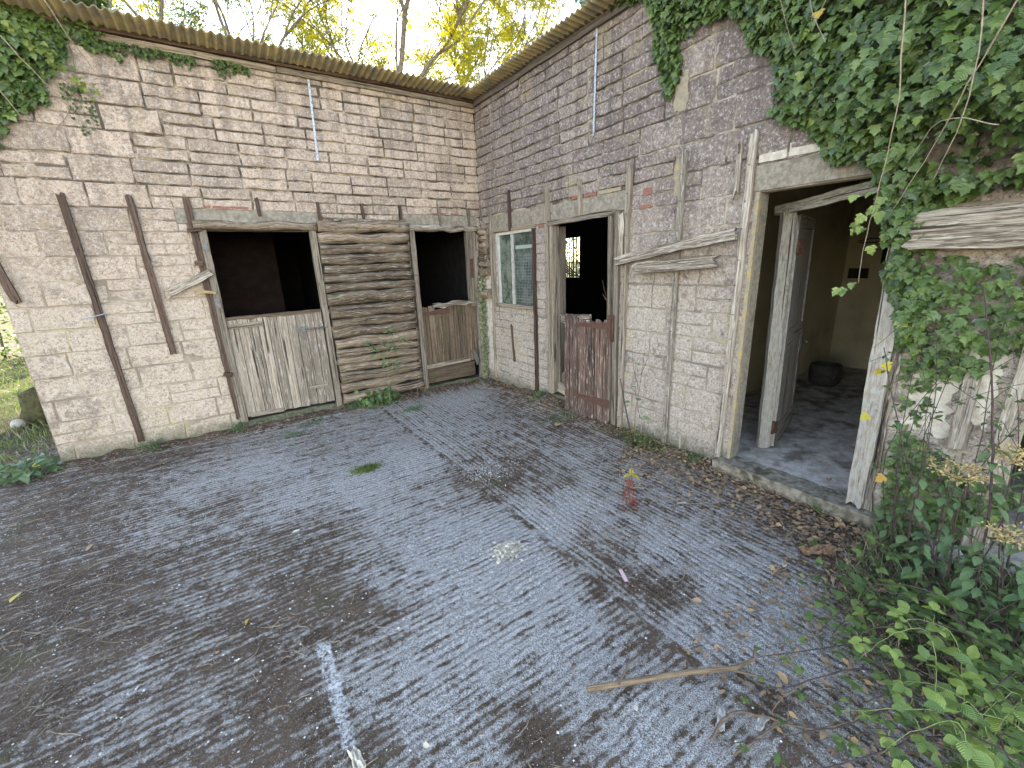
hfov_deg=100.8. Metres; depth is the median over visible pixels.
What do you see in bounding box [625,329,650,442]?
dry weed
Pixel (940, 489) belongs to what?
tall weed
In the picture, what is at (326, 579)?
white grit
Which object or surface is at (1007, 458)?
seed head plant
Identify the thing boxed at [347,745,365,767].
rag
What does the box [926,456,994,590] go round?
seed head plant
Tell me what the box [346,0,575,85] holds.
tree
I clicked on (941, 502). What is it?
tall weed
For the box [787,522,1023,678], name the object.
bramble
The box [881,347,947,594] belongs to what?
tall weed
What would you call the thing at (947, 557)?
tall weed
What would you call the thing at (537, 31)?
tree
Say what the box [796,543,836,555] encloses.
bark piece
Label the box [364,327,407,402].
sapling
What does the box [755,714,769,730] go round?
paper scrap
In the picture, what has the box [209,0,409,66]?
tree
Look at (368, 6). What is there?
sky
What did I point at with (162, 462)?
bark piece
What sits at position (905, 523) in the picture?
bramble
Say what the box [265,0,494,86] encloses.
tree
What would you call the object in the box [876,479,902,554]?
tall weed
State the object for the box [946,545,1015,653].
tall weed
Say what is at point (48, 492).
bark piece
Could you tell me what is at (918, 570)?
tall weed
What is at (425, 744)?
pebble
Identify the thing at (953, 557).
torn sheet
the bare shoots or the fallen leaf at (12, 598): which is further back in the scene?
the bare shoots
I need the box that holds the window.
[492,224,537,309]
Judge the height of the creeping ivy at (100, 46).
0.191 m
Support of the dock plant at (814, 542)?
on the ground at (518, 671)
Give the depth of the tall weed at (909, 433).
2.51 m
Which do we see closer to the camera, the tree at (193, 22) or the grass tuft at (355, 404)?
the grass tuft at (355, 404)
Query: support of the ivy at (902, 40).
attached to the stable range at (706, 212)
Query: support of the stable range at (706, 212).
on the ground at (518, 671)
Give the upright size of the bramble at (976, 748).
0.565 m
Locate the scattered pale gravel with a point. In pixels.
(510, 548)
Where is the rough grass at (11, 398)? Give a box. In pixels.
[0,358,53,465]
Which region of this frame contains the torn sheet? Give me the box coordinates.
[910,532,964,564]
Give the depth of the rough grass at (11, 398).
6.15 m
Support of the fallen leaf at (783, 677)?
on the ground at (518, 671)
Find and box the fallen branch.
[587,645,771,692]
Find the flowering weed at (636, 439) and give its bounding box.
[609,425,677,461]
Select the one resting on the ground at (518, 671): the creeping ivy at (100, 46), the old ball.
the old ball
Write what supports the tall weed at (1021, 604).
on the ground at (518, 671)
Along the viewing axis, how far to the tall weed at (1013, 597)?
1.81 m
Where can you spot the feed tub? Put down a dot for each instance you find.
(825, 374)
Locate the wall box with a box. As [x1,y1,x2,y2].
[847,268,868,277]
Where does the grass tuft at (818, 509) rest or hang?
on the ground at (518, 671)
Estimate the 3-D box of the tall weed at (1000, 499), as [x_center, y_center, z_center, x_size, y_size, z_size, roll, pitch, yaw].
[2.212,0.741,1.989,0.189,0.952,0.184,9,19,35]
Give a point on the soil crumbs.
(284, 604)
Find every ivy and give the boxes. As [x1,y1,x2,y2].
[0,0,115,152]
[79,36,250,77]
[354,386,402,409]
[477,275,489,378]
[574,0,1023,538]
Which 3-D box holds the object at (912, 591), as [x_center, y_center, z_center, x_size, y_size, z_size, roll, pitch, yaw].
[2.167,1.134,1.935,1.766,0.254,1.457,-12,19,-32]
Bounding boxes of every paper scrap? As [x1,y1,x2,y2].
[716,706,725,731]
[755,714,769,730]
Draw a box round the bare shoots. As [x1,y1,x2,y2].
[410,370,423,399]
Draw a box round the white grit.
[0,379,1019,767]
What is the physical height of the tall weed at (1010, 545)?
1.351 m
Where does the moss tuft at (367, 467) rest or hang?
on the ground at (518, 671)
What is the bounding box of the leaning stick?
[620,378,633,446]
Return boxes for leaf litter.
[5,378,1023,767]
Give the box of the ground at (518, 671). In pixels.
[0,263,1023,767]
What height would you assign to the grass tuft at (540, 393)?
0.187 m
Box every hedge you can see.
[0,293,23,360]
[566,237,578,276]
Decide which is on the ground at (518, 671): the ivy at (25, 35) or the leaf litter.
the leaf litter
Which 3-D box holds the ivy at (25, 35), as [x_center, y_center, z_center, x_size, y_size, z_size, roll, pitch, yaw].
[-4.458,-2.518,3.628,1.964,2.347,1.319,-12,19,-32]
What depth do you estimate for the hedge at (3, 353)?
10.26 m
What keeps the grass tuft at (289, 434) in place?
on the ground at (518, 671)
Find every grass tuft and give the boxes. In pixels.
[131,438,168,451]
[228,419,250,431]
[263,431,302,440]
[296,418,324,428]
[342,401,368,409]
[397,403,433,413]
[529,388,545,402]
[541,407,575,425]
[679,451,703,464]
[812,503,831,515]
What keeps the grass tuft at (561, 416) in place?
on the ground at (518, 671)
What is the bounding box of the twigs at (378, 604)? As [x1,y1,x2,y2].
[0,382,1008,767]
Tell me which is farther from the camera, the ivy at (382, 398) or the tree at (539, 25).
the tree at (539, 25)
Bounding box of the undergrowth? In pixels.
[745,512,1023,767]
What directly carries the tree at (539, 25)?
on the ground at (518, 671)
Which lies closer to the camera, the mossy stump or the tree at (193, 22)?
the mossy stump
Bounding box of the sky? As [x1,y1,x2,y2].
[112,0,579,261]
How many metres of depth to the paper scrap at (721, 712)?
1.72 m
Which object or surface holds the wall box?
attached to the stable range at (706, 212)
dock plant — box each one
[0,453,63,485]
[799,538,822,553]
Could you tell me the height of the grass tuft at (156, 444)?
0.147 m
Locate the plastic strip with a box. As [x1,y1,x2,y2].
[619,569,627,581]
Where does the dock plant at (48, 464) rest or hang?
on the ground at (518, 671)
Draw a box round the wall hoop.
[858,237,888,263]
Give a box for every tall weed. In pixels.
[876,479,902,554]
[878,405,921,535]
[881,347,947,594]
[882,452,907,563]
[885,442,944,583]
[897,537,936,611]
[911,455,961,580]
[918,453,952,542]
[926,477,955,574]
[926,497,968,608]
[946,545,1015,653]
[951,445,1017,615]
[955,284,1012,613]
[976,471,1023,654]
[989,449,1023,596]
[1004,578,1023,641]
[1007,548,1023,658]
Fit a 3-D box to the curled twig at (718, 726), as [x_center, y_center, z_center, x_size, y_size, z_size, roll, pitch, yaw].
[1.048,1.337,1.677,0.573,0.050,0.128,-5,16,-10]
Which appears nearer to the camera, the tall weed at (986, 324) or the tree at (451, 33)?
the tall weed at (986, 324)
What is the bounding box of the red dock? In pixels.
[618,463,639,510]
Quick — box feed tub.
[808,361,844,386]
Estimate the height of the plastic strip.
0.008 m
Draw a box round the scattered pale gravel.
[487,540,528,564]
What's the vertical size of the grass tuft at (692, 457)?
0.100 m
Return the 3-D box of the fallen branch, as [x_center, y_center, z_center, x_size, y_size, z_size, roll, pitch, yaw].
[0.725,1.260,1.916,0.804,0.082,0.187,-2,16,-1]
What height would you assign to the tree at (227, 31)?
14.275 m
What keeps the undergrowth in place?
on the ground at (518, 671)
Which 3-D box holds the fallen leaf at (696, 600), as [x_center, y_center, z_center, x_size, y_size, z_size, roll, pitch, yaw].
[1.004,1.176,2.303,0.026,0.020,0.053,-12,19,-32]
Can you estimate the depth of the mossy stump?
5.49 m
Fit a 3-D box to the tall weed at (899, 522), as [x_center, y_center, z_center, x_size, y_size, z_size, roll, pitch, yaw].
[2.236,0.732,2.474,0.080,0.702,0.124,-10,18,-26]
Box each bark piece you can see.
[40,485,72,495]
[145,456,182,467]
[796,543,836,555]
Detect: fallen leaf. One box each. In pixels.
[9,592,21,601]
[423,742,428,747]
[692,597,701,602]
[777,671,787,684]
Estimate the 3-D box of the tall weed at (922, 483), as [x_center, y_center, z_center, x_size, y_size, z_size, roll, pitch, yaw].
[2.168,0.707,2.297,0.181,0.852,0.162,1,16,9]
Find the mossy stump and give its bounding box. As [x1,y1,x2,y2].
[17,387,47,426]
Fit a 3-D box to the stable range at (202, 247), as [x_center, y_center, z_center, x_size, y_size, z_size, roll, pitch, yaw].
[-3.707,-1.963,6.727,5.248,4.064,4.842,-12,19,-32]
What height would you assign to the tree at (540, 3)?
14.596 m
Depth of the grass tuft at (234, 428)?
5.00 m
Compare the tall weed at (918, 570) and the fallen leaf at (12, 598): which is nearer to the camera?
the tall weed at (918, 570)
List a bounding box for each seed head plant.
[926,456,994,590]
[975,521,1023,653]
[987,441,1023,630]
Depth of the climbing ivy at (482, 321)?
6.58 m
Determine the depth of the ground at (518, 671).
2.36 m
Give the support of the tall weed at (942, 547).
on the ground at (518, 671)
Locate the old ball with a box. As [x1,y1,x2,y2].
[10,419,25,428]
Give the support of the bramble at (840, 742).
on the ground at (518, 671)
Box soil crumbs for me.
[0,378,979,767]
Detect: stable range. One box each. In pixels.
[0,0,487,461]
[414,0,1023,573]
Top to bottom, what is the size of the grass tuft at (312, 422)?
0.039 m
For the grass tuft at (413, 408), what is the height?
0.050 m
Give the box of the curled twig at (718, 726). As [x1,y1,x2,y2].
[709,710,850,755]
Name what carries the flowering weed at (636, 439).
on the ground at (518, 671)
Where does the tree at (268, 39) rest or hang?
on the ground at (518, 671)
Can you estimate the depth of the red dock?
3.16 m
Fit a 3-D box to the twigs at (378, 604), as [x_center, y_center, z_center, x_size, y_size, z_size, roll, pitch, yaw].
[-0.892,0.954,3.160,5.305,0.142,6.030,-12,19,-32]
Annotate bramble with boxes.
[730,628,1023,767]
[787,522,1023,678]
[846,572,1023,767]
[855,313,1023,603]
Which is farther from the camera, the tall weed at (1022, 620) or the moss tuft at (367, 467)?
the moss tuft at (367, 467)
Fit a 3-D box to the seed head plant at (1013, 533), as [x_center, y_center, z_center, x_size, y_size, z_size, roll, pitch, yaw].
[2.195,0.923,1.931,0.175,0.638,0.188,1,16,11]
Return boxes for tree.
[102,0,250,34]
[112,0,372,46]
[149,0,337,50]
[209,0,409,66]
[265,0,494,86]
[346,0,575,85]
[425,0,569,86]
[468,0,564,84]
[473,0,580,49]
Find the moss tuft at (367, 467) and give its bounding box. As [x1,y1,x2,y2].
[344,460,387,476]

